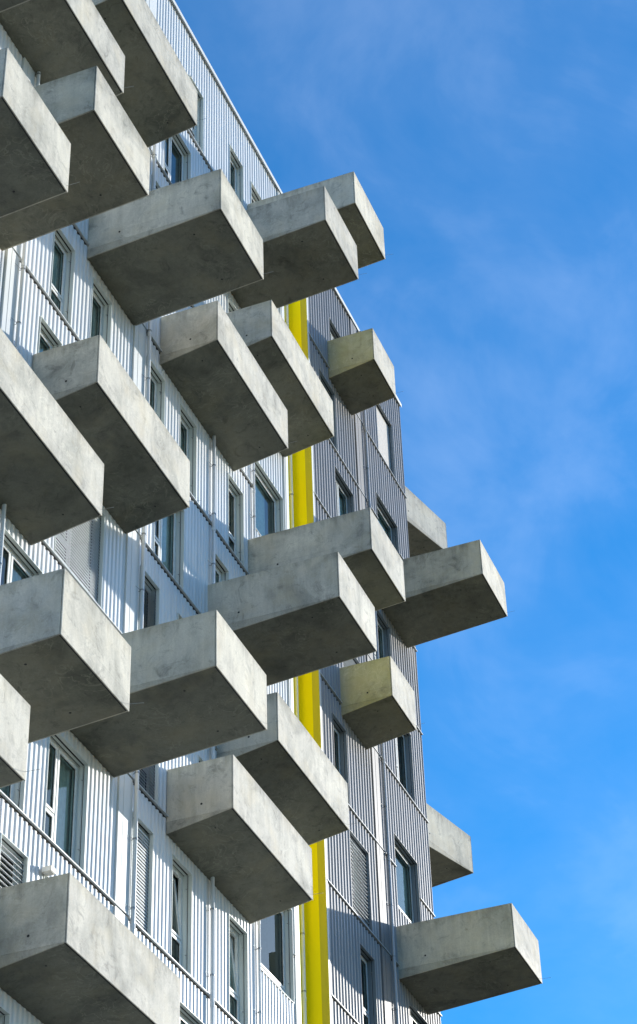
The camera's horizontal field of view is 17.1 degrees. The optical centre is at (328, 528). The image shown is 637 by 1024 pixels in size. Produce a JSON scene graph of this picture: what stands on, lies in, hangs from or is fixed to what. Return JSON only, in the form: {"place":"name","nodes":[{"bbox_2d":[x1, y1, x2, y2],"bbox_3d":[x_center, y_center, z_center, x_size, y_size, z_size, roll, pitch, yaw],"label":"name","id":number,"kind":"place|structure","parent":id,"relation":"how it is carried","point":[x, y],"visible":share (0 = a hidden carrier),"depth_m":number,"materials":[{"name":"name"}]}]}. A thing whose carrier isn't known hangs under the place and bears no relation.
{"place":"outdoors","nodes":[
{"label":"outdoors","id":0,"kind":"place"},
{"bbox_2d":[175,0,636,1023],"label":"sky","id":1,"kind":"structure","parent":0,"point":[491,144],"materials":[{"name":"blue"}]},
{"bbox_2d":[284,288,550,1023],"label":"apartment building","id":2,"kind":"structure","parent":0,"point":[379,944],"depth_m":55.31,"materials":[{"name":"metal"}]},
{"bbox_2d":[319,369,336,449],"bbox_3d":[-0.119,-3.299,60.000,0.241,2.198,1.163,-15,-39,16],"label":"window","id":3,"kind":"structure","parent":2,"relation":"in","point":[324,382],"depth_m":60.57,"materials":[{"name":"metal"}]},
{"bbox_2d":[329,317,340,339],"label":"window","id":4,"kind":"structure","parent":2,"relation":"in","point":[333,333],"depth_m":63.10,"materials":[{"name":"metal"}]},
{"bbox_2d":[331,713,349,804],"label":"window","id":5,"kind":"structure","parent":2,"relation":"in","point":[339,734],"depth_m":53.46,"materials":[{"name":"glass"}]},
{"bbox_2d":[335,466,353,515],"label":"window","id":6,"kind":"structure","parent":2,"relation":"in","point":[344,496],"depth_m":59.92,"materials":[{"name":"glass"}]},
{"bbox_2d":[343,658,359,666],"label":"window","id":7,"kind":"structure","parent":2,"relation":"in","point":[354,661],"depth_m":56.09,"materials":[{"name":"metal"}]},
{"bbox_2d":[349,829,372,931],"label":"window","id":8,"kind":"structure","parent":2,"relation":"in","point":[360,870],"depth_m":52.24,"materials":[{"name":"metal"}]},
{"bbox_2d":[360,943,377,1023],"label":"window","id":9,"kind":"structure","parent":2,"relation":"in","point":[369,999],"depth_m":50.94,"materials":[{"name":"glass"}]},
{"bbox_2d":[374,610,390,658],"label":"window","id":10,"kind":"structure","parent":2,"relation":"in","point":[383,628],"depth_m":60.08,"materials":[{"name":"glass"}]},
{"bbox_2d":[376,404,394,476],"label":"window","id":11,"kind":"structure","parent":2,"relation":"in","point":[384,427],"depth_m":65.89,"materials":[{"name":"glass"}]},
{"bbox_2d":[375,491,398,553],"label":"window","id":12,"kind":"structure","parent":2,"relation":"in","point":[385,519],"depth_m":63.78,"materials":[{"name":"glass"}]},
{"bbox_2d":[394,733,414,801],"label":"window","id":13,"kind":"structure","parent":2,"relation":"in","point":[402,744],"depth_m":59.15,"materials":[{"name":"glass"}]},
{"bbox_2d":[394,833,420,923],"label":"window","id":14,"kind":"structure","parent":2,"relation":"in","point":[408,897],"depth_m":56.40,"materials":[{"name":"glass"}]},
{"bbox_2d":[409,1002,427,1023],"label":"window","id":15,"kind":"structure","parent":2,"relation":"in","point":[415,1017],"depth_m":53.80,"materials":[{"name":"metal"}]},
{"label":"ground","id":16,"kind":"structure","parent":0,"visible":0},
{"bbox_2d":[0,0,413,1023],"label":"apartment building","id":17,"kind":"structure","parent":16,"relation":"on","point":[182,604],"depth_m":42.18,"materials":[{"name":"concrete"}]},
{"bbox_2d":[0,1006,9,1023],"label":"window","id":18,"kind":"structure","parent":17,"relation":"in","point":[4,1015],"depth_m":33.05,"materials":[{"name":"metal"}]},
{"bbox_2d":[0,781,24,810],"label":"window","id":19,"kind":"structure","parent":17,"relation":"in","point":[15,792],"depth_m":35.53,"materials":[{"name":"glass"}]},
{"bbox_2d":[0,833,27,887],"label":"window","id":20,"kind":"structure","parent":17,"relation":"in","point":[17,861],"depth_m":34.77,"materials":[{"name":"metal"}]},
{"bbox_2d":[0,529,42,584],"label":"window","id":21,"kind":"structure","parent":17,"relation":"in","point":[17,565],"depth_m":38.01,"materials":[{"name":"metal"}]},
{"bbox_2d":[0,860,47,887],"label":"window","id":22,"kind":"structure","parent":17,"relation":"in","point":[2,861],"depth_m":35.36,"materials":[{"name":"metal"}]},
{"bbox_2d":[37,316,61,352],"bbox_3d":[-5.591,-3.008,41.215,0.366,2.235,0.936,-15,-39,16],"label":"window","id":23,"kind":"structure","parent":17,"relation":"in","point":[47,340],"depth_m":41.87,"materials":[{"name":"metal"}]},
{"bbox_2d":[49,229,74,325],"bbox_3d":[-5.566,-5.119,43.206,0.366,2.235,0.936,-15,-39,16],"label":"window","id":24,"kind":"structure","parent":17,"relation":"in","point":[63,253],"depth_m":43.63,"materials":[{"name":"metal"}]},
{"bbox_2d":[42,734,88,870],"bbox_3d":[-4.735,4.751,37.140,0.366,2.235,1.541,-15,-39,16],"label":"window","id":25,"kind":"structure","parent":17,"relation":"in","point":[66,777],"depth_m":37.54,"materials":[{"name":"glass"}]},
{"bbox_2d":[54,512,104,606],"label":"window","id":26,"kind":"structure","parent":17,"relation":"in","point":[81,547],"depth_m":41.06,"materials":[{"name":"metal"}]},
{"bbox_2d":[90,277,111,347],"bbox_3d":[-4.933,-4.148,44.499,0.366,2.235,0.936,-15,-39,16],"label":"window","id":27,"kind":"structure","parent":17,"relation":"in","point":[101,306],"depth_m":45.11,"materials":[{"name":"metal"}]},
{"bbox_2d":[129,812,153,935],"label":"window","id":28,"kind":"structure","parent":17,"relation":"in","point":[144,882],"depth_m":39.60,"materials":[{"name":"metal"}]},
{"bbox_2d":[138,565,159,629],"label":"window","id":29,"kind":"structure","parent":17,"relation":"in","point":[152,591],"depth_m":43.58,"materials":[{"name":"glass"}]},
{"bbox_2d":[139,764,158,803],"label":"window","id":30,"kind":"structure","parent":17,"relation":"in","point":[149,776],"depth_m":41.21,"materials":[{"name":"metal"}]},
{"bbox_2d":[145,356,164,423],"bbox_3d":[-3.952,-2.643,46.500,0.366,2.235,0.952,-15,-39,16],"label":"window","id":31,"kind":"structure","parent":17,"relation":"in","point":[157,383],"depth_m":47.16,"materials":[{"name":"metal"}]},
{"bbox_2d":[151,175,159,190],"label":"window","id":32,"kind":"structure","parent":17,"relation":"in","point":[157,185],"depth_m":50.46,"materials":[{"name":"metal"}]},
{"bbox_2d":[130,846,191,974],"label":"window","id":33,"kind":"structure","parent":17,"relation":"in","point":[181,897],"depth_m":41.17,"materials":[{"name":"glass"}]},
{"bbox_2d":[143,603,181,627],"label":"window","id":34,"kind":"structure","parent":17,"relation":"in","point":[179,616],"depth_m":44.52,"materials":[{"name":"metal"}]},
{"bbox_2d":[154,510,184,589],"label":"window","id":35,"kind":"structure","parent":17,"relation":"in","point":[168,531],"depth_m":45.81,"materials":[{"name":"glass"}]},
{"bbox_2d":[164,134,190,183],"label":"window","id":36,"kind":"structure","parent":17,"relation":"in","point":[177,157],"depth_m":53.33,"materials":[{"name":"metal"}]},
{"bbox_2d":[179,403,196,498],"bbox_3d":[-3.322,-1.677,47.787,0.366,2.235,0.936,-15,-39,16],"label":"window","id":37,"kind":"structure","parent":17,"relation":"in","point":[187,428],"depth_m":48.36,"materials":[{"name":"metal"}]},
{"bbox_2d":[180,1001,203,1023],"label":"window","id":38,"kind":"structure","parent":17,"relation":"in","point":[186,1016],"depth_m":39.99,"materials":[{"name":"metal"}]},
{"bbox_2d":[188,74,203,151],"bbox_3d":[-3.554,-10.701,54.950,0.261,2.198,0.899,-15,-39,16],"label":"window","id":39,"kind":"structure","parent":17,"relation":"in","point":[197,131],"depth_m":55.33,"materials":[{"name":"metal"}]},
{"bbox_2d":[211,550,228,583],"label":"window","id":40,"kind":"structure","parent":17,"relation":"in","point":[221,572],"depth_m":48.16,"materials":[{"name":"glass"}]},
{"bbox_2d":[228,296,236,312],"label":"window","id":41,"kind":"structure","parent":17,"relation":"in","point":[231,307],"depth_m":53.85,"materials":[{"name":"metal"}]},
{"bbox_2d":[228,473,243,564],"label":"window","id":42,"kind":"structure","parent":17,"relation":"in","point":[236,539],"depth_m":50.20,"materials":[{"name":"glass"}]},
{"bbox_2d":[230,145,243,206],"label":"window","id":43,"kind":"structure","parent":17,"relation":"in","point":[236,168],"depth_m":57.59,"materials":[{"name":"metal"}]},
{"bbox_2d":[229,914,248,1023],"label":"window","id":44,"kind":"structure","parent":17,"relation":"in","point":[238,970],"depth_m":43.16,"materials":[{"name":"glass"}]},
{"bbox_2d":[251,181,261,202],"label":"window","id":45,"kind":"structure","parent":17,"relation":"in","point":[255,197],"depth_m":58.67,"materials":[{"name":"metal"}]},
{"bbox_2d":[229,461,283,535],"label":"window","id":46,"kind":"structure","parent":17,"relation":"in","point":[265,489],"depth_m":53.08,"materials":[{"name":"glass"}]},
{"bbox_2d":[234,909,293,1003],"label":"window","id":47,"kind":"structure","parent":17,"relation":"in","point":[286,985],"depth_m":46.10,"materials":[{"name":"glass"}]}
]}

